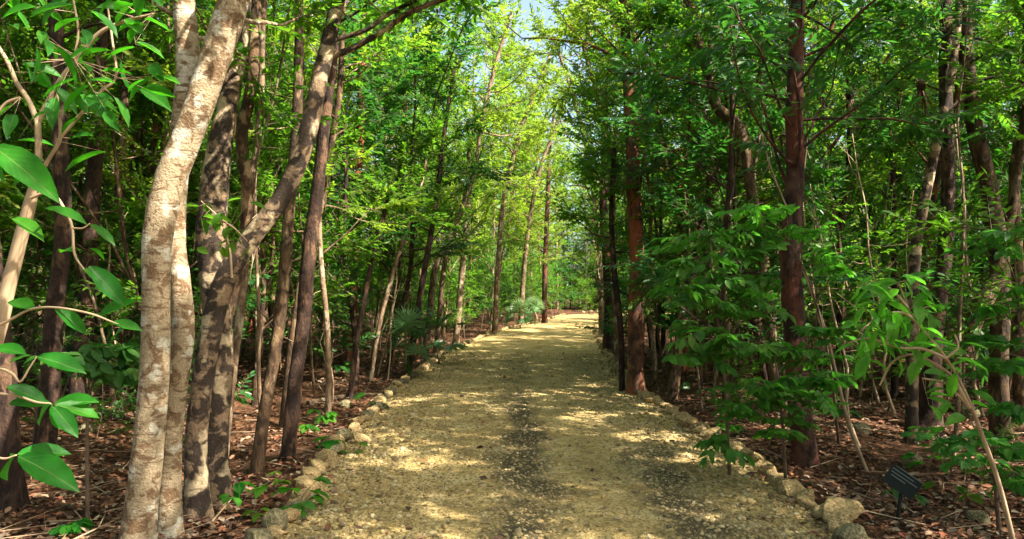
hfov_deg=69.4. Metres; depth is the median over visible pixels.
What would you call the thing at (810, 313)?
sapling
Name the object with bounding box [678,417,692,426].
edging stone
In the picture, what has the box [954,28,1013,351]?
slender tree
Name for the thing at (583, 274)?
sapling
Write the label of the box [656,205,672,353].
bare stem
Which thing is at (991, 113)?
slender tree
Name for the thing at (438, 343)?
fan palm
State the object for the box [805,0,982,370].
slender tree
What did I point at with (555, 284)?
sapling
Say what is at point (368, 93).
slender tree
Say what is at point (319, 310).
bare stem
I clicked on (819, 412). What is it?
sapling
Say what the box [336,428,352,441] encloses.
edging stone
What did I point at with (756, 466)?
edging stone
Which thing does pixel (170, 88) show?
slender tree
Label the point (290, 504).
edging stone
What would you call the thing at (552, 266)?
sapling
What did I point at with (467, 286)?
sapling
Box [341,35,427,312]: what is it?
slender tree
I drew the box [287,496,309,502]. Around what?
edging stone
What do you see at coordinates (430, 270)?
sapling
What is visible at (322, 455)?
edging stone
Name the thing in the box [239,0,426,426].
slender tree
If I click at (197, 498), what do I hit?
leaning tree
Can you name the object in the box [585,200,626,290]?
slender tree
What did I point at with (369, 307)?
slender tree
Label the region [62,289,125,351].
sapling
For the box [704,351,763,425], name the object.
sapling
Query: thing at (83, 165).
slender tree
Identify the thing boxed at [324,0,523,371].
slender tree
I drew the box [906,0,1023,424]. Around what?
slender tree
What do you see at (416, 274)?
sapling
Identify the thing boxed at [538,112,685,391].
slender tree
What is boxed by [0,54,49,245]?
slender tree
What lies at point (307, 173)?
slender tree
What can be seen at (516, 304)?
fan palm
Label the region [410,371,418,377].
edging stone
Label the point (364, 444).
seedling
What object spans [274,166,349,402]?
bare stem
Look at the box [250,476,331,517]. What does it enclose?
seedling
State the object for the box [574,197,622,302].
slender tree
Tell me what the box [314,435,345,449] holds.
seedling
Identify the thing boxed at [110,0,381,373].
slender tree
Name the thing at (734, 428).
seedling
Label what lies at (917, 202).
slender tree
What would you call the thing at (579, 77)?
airy tree
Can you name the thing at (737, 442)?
edging stone
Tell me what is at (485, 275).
sapling
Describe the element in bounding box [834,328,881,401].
sapling
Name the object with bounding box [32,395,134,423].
fallen log
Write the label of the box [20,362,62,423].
sapling
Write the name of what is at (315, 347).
sapling
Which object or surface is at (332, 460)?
edging stone
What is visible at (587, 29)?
air plant
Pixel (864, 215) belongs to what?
sapling
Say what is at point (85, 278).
bare stem
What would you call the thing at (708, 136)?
air plant
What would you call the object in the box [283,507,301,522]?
edging stone
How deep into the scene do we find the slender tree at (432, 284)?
16.86 m
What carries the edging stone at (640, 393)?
on the gravel track
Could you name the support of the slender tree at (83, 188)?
on the ground
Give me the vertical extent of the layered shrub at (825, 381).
1.403 m
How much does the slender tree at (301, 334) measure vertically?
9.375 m
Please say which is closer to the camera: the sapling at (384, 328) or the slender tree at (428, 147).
the slender tree at (428, 147)
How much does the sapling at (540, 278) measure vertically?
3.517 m
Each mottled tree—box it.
[118,0,372,538]
[142,0,335,538]
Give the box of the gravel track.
[284,313,829,538]
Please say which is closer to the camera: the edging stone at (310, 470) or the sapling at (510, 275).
the edging stone at (310, 470)
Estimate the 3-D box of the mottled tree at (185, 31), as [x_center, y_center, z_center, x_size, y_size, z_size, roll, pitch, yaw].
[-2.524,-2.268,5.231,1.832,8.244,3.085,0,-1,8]
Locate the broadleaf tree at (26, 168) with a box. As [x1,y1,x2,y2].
[0,0,179,354]
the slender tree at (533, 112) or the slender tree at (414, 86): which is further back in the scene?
the slender tree at (533, 112)
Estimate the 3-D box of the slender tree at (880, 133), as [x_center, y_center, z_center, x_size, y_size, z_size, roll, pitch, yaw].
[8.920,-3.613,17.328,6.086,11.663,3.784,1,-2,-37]
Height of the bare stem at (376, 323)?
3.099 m
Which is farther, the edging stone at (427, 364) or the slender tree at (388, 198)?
the edging stone at (427, 364)
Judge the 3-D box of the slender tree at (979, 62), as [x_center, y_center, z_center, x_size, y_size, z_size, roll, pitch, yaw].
[7.878,-1.884,15.297,4.165,7.683,3.274,-6,-5,18]
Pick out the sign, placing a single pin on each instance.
(902, 482)
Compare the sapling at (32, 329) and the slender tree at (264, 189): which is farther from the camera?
the sapling at (32, 329)
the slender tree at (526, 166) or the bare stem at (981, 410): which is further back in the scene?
the slender tree at (526, 166)
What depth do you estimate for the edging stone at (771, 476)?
6.03 m
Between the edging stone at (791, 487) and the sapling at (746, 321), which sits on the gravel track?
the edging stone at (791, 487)
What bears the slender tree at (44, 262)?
on the ground
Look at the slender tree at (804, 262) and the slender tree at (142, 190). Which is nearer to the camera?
the slender tree at (142, 190)
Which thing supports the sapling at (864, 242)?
on the ground
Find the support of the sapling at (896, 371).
on the ground
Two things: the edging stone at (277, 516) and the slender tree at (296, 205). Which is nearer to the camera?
the edging stone at (277, 516)
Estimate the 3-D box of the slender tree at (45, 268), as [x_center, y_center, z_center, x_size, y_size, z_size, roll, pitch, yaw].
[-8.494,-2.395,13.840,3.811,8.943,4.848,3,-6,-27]
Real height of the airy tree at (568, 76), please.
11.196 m
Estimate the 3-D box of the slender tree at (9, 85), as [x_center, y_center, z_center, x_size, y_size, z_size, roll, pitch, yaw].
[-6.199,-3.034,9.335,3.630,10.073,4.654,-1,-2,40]
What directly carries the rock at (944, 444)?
on the ground
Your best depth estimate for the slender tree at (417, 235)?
15.43 m
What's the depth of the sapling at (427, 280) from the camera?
24.03 m
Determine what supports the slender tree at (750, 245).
on the ground
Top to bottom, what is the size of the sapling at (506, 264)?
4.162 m
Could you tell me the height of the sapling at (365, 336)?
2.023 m
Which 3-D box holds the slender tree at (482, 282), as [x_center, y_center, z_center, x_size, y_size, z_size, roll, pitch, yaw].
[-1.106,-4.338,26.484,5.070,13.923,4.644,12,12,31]
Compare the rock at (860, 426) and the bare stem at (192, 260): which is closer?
the rock at (860, 426)
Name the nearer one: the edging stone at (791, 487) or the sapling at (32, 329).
the edging stone at (791, 487)
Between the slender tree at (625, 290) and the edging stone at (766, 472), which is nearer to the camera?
the edging stone at (766, 472)
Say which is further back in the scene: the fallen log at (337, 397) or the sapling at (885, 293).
the fallen log at (337, 397)
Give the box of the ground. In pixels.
[0,292,1023,538]
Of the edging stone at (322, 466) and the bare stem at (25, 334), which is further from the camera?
the bare stem at (25, 334)
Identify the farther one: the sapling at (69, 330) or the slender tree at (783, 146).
the slender tree at (783, 146)
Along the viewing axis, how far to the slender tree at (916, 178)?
12.57 m
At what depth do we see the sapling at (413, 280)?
18.68 m
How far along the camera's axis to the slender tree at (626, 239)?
12.63 m
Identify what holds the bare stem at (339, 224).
on the ground
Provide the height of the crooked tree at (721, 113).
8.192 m
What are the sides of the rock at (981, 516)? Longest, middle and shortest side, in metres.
0.186 x 0.151 x 0.135 m
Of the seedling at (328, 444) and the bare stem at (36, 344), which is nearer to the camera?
the seedling at (328, 444)
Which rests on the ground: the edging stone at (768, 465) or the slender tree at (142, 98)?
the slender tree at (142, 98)
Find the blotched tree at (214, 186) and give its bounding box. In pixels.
[195,0,374,510]
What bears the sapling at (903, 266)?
on the ground
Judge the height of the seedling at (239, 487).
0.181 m
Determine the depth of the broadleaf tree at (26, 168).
2.80 m
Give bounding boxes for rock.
[78,423,99,432]
[337,400,351,407]
[844,422,870,434]
[880,382,889,389]
[901,452,922,468]
[931,436,962,452]
[960,406,979,419]
[964,510,990,524]
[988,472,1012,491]
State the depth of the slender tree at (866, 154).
15.88 m
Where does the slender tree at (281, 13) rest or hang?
on the ground
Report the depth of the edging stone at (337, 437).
7.45 m
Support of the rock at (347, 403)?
on the ground
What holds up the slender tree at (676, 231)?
on the ground
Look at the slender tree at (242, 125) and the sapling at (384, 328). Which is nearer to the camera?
the slender tree at (242, 125)
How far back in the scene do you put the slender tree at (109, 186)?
15.85 m
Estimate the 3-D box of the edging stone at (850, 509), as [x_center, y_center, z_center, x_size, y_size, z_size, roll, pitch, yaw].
[2.261,1.645,5.082,0.342,0.153,0.227,-1,-8,-9]
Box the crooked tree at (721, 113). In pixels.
[610,0,784,399]
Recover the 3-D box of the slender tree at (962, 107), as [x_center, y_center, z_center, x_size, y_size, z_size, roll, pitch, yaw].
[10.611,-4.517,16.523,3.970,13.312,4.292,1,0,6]
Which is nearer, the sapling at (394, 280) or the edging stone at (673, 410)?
the edging stone at (673, 410)
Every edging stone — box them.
[244,528,272,538]
[260,507,287,530]
[269,525,281,529]
[271,528,284,538]
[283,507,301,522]
[285,500,309,511]
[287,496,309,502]
[293,475,318,483]
[294,478,324,490]
[295,488,315,497]
[301,466,320,476]
[309,460,328,472]
[314,450,328,461]
[322,448,336,456]
[325,454,340,468]
[328,434,342,445]
[330,444,343,453]
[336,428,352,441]
[347,422,359,429]
[349,425,361,430]
[350,416,363,424]
[351,429,361,432]
[352,432,371,443]
[360,414,370,422]
[362,412,373,419]
[366,406,379,412]
[366,409,374,414]
[372,396,386,403]
[373,401,383,409]
[384,390,392,395]
[384,393,390,398]
[385,386,396,394]
[392,382,403,386]
[401,378,408,382]
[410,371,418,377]
[422,362,430,368]
[637,390,646,397]
[642,392,654,400]
[645,395,661,403]
[659,402,671,408]
[662,406,679,412]
[667,409,678,415]
[675,414,689,420]
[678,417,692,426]
[688,425,706,433]
[689,416,698,422]
[696,422,709,428]
[699,427,720,437]
[730,439,744,447]
[731,443,742,451]
[740,447,751,460]
[751,451,765,461]
[753,463,760,469]
[755,459,769,463]
[758,461,775,474]
[764,469,777,475]
[766,472,787,482]
[770,478,786,486]
[776,479,805,497]
[794,494,816,510]
[797,488,814,500]
[812,503,823,519]
[822,496,864,520]
[827,515,851,533]
[831,523,867,538]
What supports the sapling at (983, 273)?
on the ground
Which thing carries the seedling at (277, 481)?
on the ground
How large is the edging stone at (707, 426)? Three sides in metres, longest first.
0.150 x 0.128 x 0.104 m
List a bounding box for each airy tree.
[404,0,561,344]
[445,7,576,333]
[486,71,588,325]
[501,0,697,374]
[520,0,658,337]
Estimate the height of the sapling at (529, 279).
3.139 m
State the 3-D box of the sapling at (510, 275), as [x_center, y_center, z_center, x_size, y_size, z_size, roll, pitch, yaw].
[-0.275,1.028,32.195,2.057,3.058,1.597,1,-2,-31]
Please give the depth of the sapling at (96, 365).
4.85 m
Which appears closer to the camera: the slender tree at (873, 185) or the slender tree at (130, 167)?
the slender tree at (130, 167)
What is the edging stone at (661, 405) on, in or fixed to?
on the gravel track
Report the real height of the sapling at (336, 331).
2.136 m
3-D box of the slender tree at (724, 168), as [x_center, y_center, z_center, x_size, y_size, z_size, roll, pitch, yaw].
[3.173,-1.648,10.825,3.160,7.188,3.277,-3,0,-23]
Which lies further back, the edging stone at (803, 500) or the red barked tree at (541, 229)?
the red barked tree at (541, 229)
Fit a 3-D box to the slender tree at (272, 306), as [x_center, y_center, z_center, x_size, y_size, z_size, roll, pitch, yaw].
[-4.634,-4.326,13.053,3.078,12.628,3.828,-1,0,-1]
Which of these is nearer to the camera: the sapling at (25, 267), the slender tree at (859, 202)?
the sapling at (25, 267)
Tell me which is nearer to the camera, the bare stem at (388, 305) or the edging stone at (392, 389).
the edging stone at (392, 389)
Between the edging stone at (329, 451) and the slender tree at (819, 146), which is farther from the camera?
the slender tree at (819, 146)
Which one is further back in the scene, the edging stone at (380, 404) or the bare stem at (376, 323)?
the bare stem at (376, 323)
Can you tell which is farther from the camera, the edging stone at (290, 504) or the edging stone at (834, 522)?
the edging stone at (290, 504)
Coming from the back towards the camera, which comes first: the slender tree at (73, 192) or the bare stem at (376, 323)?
the bare stem at (376, 323)
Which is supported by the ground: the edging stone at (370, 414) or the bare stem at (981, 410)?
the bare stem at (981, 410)
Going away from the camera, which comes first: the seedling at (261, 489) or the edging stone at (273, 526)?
the edging stone at (273, 526)
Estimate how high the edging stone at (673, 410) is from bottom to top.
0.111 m
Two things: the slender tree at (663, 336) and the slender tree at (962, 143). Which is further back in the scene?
the slender tree at (663, 336)
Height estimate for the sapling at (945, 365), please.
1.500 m
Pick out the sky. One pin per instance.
(525, 3)
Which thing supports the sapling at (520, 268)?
on the ground
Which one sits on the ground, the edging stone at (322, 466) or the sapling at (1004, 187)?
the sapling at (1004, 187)
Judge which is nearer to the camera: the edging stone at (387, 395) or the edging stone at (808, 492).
the edging stone at (808, 492)
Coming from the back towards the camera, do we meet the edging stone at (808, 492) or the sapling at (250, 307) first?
the sapling at (250, 307)
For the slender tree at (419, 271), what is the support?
on the ground
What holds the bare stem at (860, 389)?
on the ground
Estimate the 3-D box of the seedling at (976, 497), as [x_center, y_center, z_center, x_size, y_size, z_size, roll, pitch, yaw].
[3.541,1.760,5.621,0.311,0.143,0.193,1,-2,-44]
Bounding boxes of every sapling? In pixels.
[0,162,110,355]
[0,266,141,491]
[1,235,17,338]
[10,342,140,518]
[12,306,42,343]
[12,311,41,368]
[17,197,170,395]
[20,314,41,360]
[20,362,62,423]
[23,248,79,339]
[34,315,99,397]
[61,327,136,436]
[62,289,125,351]
[86,357,135,454]
[94,204,200,386]
[124,332,140,342]
[185,286,236,416]
[186,198,265,277]
[189,260,270,404]
[240,285,269,352]
[253,216,340,357]
[274,262,352,368]
[299,217,360,352]
[306,262,379,364]
[313,258,342,326]
[318,297,343,343]
[337,246,400,352]
[362,265,417,345]
[367,305,403,334]
[370,283,413,349]
[393,240,426,333]
[394,237,427,310]
[395,250,436,298]
[403,269,430,312]
[405,272,437,332]
[419,276,465,342]
[423,276,465,342]
[427,234,477,307]
[434,273,470,334]
[446,259,481,338]
[447,269,486,333]
[448,261,480,314]
[451,257,479,318]
[454,258,492,323]
[455,250,513,328]
[465,230,495,318]
[465,254,513,317]
[465,270,515,330]
[472,250,513,318]
[479,231,513,322]
[483,259,525,322]
[492,246,523,319]
[495,243,522,315]
[501,235,541,323]
[503,275,519,323]
[509,256,541,318]
[509,273,534,301]
[510,236,553,298]
[510,259,540,297]
[518,272,541,304]
[525,266,548,315]
[530,260,551,297]
[537,260,561,313]
[541,262,570,307]
[547,254,582,313]
[547,269,564,315]
[549,260,564,303]
[559,272,575,308]
[568,265,595,310]
[569,277,588,305]
[571,275,587,306]
[577,277,591,310]
[604,221,667,337]
[605,284,628,344]
[646,235,751,355]
[653,276,699,335]
[662,230,714,349]
[701,298,757,382]
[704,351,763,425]
[724,297,761,332]
[725,260,816,356]
[758,139,878,420]
[776,255,835,345]
[777,317,816,370]
[804,251,850,361]
[805,231,873,343]
[809,360,840,420]
[823,202,906,380]
[828,291,905,410]
[831,294,888,392]
[834,272,1015,538]
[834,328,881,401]
[835,288,884,353]
[845,211,908,366]
[850,250,955,382]
[855,217,979,382]
[898,262,1009,398]
[942,312,971,371]
[945,294,987,388]
[954,145,1023,381]
[955,227,988,369]
[960,422,1022,501]
[983,176,1023,338]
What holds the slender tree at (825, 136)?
on the ground
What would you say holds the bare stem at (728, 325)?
on the ground
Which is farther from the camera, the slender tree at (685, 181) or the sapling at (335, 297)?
the slender tree at (685, 181)
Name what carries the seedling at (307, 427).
on the ground
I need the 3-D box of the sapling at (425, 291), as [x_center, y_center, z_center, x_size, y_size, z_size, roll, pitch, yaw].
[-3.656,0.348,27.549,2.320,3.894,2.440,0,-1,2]
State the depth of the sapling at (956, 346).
12.03 m
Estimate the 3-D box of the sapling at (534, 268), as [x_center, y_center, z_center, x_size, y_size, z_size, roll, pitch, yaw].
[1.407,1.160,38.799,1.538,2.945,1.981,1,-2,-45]
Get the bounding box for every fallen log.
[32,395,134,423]
[306,375,383,404]
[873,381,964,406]
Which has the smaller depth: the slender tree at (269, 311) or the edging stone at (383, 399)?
the edging stone at (383, 399)
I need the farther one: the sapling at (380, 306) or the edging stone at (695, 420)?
the sapling at (380, 306)
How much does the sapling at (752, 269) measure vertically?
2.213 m
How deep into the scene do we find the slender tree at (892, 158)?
11.10 m
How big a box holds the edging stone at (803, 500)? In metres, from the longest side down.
0.197 x 0.147 x 0.104 m
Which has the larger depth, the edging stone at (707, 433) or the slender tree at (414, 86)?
the slender tree at (414, 86)
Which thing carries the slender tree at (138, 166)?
on the ground
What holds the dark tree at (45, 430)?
on the ground
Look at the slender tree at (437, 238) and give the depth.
25.34 m
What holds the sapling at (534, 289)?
on the ground
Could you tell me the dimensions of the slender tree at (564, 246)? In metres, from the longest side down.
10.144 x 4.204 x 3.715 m
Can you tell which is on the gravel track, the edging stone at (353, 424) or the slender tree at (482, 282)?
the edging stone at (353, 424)
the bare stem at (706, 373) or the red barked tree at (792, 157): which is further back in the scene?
the bare stem at (706, 373)
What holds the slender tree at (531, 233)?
on the ground
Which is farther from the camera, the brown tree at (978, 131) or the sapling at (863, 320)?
the sapling at (863, 320)
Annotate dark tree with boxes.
[0,241,31,514]
[9,0,164,406]
[32,0,213,444]
[68,0,172,418]
[879,0,997,429]
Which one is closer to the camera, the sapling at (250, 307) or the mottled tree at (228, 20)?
the mottled tree at (228, 20)
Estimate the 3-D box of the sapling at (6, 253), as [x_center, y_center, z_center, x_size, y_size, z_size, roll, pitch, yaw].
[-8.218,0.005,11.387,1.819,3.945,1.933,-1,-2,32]
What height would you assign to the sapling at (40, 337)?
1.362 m
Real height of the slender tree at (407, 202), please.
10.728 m
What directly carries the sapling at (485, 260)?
on the ground
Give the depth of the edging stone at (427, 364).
14.54 m
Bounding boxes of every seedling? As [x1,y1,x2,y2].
[47,518,93,538]
[61,376,99,384]
[219,488,255,509]
[232,481,255,498]
[240,507,269,522]
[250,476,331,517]
[266,471,292,489]
[298,424,319,434]
[306,409,338,425]
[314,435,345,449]
[332,361,350,372]
[337,442,367,453]
[351,392,388,408]
[678,381,720,401]
[716,423,746,433]
[752,434,775,446]
[820,409,861,424]
[881,488,929,505]
[901,452,943,471]
[921,481,968,494]
[958,490,992,506]
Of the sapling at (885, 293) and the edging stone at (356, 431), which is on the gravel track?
the edging stone at (356, 431)
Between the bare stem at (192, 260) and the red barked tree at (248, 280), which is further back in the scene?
the red barked tree at (248, 280)
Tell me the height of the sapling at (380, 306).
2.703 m
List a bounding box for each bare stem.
[0,15,125,414]
[3,264,39,380]
[19,254,46,372]
[96,219,140,412]
[187,133,206,276]
[236,121,276,350]
[241,2,314,338]
[249,175,293,409]
[270,47,334,397]
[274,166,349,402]
[274,253,318,312]
[288,43,370,329]
[312,129,387,312]
[312,230,355,372]
[369,230,393,356]
[372,239,411,379]
[373,236,422,374]
[380,158,397,354]
[389,160,428,370]
[398,190,415,338]
[406,162,459,354]
[584,221,603,301]
[603,132,665,374]
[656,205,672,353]
[668,143,703,410]
[695,176,715,380]
[702,187,768,363]
[708,62,777,397]
[747,105,868,471]
[759,74,879,402]
[761,144,813,374]
[771,19,847,422]
[781,76,839,402]
[804,184,882,447]
[824,208,883,369]
[831,129,930,417]
[858,91,938,397]
[890,190,931,387]
[928,115,984,417]
[940,0,978,455]
[950,179,1002,402]
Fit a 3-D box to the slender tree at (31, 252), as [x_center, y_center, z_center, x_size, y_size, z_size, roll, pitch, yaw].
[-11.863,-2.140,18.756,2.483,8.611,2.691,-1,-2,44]
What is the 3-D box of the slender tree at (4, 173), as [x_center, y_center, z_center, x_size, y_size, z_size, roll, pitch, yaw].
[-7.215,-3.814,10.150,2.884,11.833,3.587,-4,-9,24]
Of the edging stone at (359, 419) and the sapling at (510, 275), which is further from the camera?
the sapling at (510, 275)
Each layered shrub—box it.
[646,224,797,474]
[693,321,880,477]
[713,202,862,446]
[899,400,1023,534]
[940,222,1023,380]
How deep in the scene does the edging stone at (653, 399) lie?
10.24 m
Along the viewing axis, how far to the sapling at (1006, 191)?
9.06 m
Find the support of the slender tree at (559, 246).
on the ground
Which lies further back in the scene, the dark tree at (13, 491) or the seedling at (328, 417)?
the seedling at (328, 417)
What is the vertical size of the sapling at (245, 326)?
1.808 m
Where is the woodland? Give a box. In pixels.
[26,15,979,319]
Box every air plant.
[583,14,597,46]
[696,113,723,165]
[840,82,863,132]
[899,72,948,127]
[953,59,984,100]
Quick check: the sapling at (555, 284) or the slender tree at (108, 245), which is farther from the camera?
the sapling at (555, 284)
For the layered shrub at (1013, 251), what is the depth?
5.90 m
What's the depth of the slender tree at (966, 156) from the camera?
13.90 m
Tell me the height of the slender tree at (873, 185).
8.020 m
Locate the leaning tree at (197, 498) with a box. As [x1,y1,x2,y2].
[183,0,500,521]
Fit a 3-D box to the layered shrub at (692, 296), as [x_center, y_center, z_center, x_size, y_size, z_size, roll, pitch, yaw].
[1.778,0.718,6.025,1.336,2.247,1.438,0,-1,0]
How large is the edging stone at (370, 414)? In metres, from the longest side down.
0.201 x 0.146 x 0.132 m
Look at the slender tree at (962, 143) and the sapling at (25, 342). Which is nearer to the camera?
the slender tree at (962, 143)
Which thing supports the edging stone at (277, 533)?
on the gravel track
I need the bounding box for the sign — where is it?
[882,464,922,520]
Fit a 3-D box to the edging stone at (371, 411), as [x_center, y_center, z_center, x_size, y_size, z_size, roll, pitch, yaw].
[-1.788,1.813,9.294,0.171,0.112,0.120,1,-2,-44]
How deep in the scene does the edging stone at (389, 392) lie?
10.80 m
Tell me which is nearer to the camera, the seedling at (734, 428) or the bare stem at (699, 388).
the seedling at (734, 428)
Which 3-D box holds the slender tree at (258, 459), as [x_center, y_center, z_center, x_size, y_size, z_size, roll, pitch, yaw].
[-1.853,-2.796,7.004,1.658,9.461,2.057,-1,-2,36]
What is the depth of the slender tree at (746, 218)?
14.19 m
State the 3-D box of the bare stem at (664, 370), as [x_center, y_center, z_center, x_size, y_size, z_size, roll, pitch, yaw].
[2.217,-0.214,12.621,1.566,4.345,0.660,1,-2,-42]
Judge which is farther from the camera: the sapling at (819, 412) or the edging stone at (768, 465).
the sapling at (819, 412)
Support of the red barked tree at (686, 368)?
on the ground
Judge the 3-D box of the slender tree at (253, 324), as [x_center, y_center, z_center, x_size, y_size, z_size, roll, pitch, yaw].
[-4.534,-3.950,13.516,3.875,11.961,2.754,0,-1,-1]
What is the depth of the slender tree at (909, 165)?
16.86 m
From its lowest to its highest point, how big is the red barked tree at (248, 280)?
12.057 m
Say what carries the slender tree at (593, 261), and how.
on the ground
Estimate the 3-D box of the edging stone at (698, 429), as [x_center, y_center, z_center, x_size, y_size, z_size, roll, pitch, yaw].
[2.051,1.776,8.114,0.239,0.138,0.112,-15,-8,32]
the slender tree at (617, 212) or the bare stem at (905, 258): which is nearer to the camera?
the bare stem at (905, 258)
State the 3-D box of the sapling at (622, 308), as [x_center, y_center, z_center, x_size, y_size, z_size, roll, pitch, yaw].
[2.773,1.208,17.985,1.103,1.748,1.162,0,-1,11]
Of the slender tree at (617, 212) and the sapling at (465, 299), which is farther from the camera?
the sapling at (465, 299)
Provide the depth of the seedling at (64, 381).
11.39 m
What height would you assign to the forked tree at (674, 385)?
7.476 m
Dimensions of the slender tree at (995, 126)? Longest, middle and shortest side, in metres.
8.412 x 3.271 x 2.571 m
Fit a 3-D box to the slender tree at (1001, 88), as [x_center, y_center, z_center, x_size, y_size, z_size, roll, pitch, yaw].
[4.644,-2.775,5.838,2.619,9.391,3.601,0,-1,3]
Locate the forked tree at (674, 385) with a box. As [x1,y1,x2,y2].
[628,0,782,401]
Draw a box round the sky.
[9,0,1009,287]
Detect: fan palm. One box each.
[385,303,431,379]
[423,338,470,363]
[502,299,532,327]
[525,295,545,324]
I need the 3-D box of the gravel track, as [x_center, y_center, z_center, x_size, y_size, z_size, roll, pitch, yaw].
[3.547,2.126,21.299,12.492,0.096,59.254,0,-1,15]
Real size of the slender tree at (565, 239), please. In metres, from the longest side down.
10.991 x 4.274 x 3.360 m
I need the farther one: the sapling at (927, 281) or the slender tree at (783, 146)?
the slender tree at (783, 146)
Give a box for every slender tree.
[0,0,70,143]
[0,0,81,214]
[0,0,140,356]
[0,0,161,301]
[0,0,172,395]
[0,0,173,300]
[0,0,254,328]
[0,1,71,275]
[0,1,82,380]
[0,3,114,348]
[0,33,83,289]
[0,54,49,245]
[0,175,19,207]
[2,0,205,386]
[4,1,149,339]
[9,121,85,348]
[13,7,149,349]
[22,136,113,312]
[45,0,282,268]
[66,20,275,357]
[69,17,148,340]
[69,31,166,335]
[70,9,193,289]
[70,42,148,342]
[72,9,211,363]
[75,17,233,266]
[100,21,202,302]
[103,2,287,341]
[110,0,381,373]
[112,0,313,361]
[124,100,233,316]
[144,0,388,405]
[147,2,312,373]
[166,1,367,367]
[171,0,328,369]
[186,1,342,308]
[192,2,387,358]
[201,0,380,351]
[206,0,438,412]
[228,0,267,458]
[230,0,261,319]
[230,0,440,387]
[230,1,385,289]
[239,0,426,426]
[248,0,303,473]
[276,0,350,269]
[278,0,476,351]
[279,0,404,460]
[290,45,372,340]
[295,10,409,359]
[297,1,408,347]
[304,1,459,356]
[306,0,454,352]
[311,0,481,344]
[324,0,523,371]
[325,153,461,398]
[334,24,459,343]
[335,0,474,364]
[339,109,481,380]
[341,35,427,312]
[360,129,389,323]
[374,1,507,331]
[375,49,513,375]
[403,127,497,352]
[406,89,513,358]
[409,0,545,338]
[433,36,531,329]
[434,0,535,330]
[440,80,543,323]
[445,160,492,298]
[466,31,565,277]
[473,77,552,320]
[484,31,558,318]
[505,68,575,314]
[512,123,566,265]
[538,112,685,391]
[539,175,581,292]
[545,74,688,323]
[550,177,596,309]
[554,0,742,378]
[557,107,629,298]
[558,0,703,368]
[571,0,717,356]
[571,0,779,387]
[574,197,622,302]
[575,193,615,275]
[576,11,744,352]
[585,71,675,276]
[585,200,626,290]
[595,0,896,409]
[604,2,762,325]
[607,8,784,377]
[607,122,674,346]
[610,0,868,385]
[618,128,670,288]
[637,11,708,250]
[659,0,848,384]
[699,1,860,342]
[706,0,818,361]
[710,24,784,339]
[715,0,879,268]
[717,0,874,277]
[724,135,820,318]
[738,0,953,395]
[745,0,922,402]
[761,6,854,271]
[779,0,923,354]
[804,0,967,275]
[804,17,1005,358]
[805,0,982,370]
[806,0,1012,246]
[813,36,897,259]
[814,0,1023,443]
[831,24,908,316]
[842,58,986,342]
[844,14,1001,273]
[845,114,930,398]
[850,45,1001,323]
[853,0,1011,373]
[860,1,1019,351]
[875,0,1023,337]
[880,0,1020,353]
[905,0,1023,392]
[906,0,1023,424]
[917,0,1020,215]
[920,6,1023,325]
[924,0,1023,282]
[950,5,1023,381]
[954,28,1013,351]
[962,2,1023,175]
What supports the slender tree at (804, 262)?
on the ground
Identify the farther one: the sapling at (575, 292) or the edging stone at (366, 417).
the sapling at (575, 292)
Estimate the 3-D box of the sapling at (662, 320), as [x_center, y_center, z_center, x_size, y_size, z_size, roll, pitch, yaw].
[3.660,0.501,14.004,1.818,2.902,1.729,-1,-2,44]
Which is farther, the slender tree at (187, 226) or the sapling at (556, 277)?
the sapling at (556, 277)
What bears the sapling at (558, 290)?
on the ground
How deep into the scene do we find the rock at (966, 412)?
8.54 m
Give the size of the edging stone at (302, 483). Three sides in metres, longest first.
0.240 x 0.201 x 0.170 m
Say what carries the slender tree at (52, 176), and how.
on the ground
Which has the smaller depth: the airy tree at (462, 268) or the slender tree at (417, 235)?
the slender tree at (417, 235)
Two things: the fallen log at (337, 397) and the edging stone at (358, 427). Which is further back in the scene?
the fallen log at (337, 397)
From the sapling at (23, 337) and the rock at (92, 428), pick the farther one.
the sapling at (23, 337)
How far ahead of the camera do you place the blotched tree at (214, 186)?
5.60 m
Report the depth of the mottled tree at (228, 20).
4.53 m
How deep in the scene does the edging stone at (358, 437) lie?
7.57 m
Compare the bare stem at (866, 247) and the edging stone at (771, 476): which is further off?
the bare stem at (866, 247)
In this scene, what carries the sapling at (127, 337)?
on the ground
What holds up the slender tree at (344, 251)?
on the ground
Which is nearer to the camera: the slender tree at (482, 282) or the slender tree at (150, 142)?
the slender tree at (150, 142)
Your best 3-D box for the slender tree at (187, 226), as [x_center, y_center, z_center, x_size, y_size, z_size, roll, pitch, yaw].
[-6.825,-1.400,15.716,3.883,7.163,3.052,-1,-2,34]
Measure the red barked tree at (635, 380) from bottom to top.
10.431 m
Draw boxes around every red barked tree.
[29,0,201,178]
[247,6,279,333]
[313,1,431,365]
[448,119,492,319]
[476,0,714,394]
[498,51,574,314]
[511,85,587,322]
[512,146,558,291]
[552,0,768,370]
[555,86,625,350]
[591,0,993,468]
[718,0,971,379]
[840,0,1020,385]
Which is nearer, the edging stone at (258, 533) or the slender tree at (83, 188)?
the edging stone at (258, 533)
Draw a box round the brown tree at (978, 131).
[845,0,1023,443]
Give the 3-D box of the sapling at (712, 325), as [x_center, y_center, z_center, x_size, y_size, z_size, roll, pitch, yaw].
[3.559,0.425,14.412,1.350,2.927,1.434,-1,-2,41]

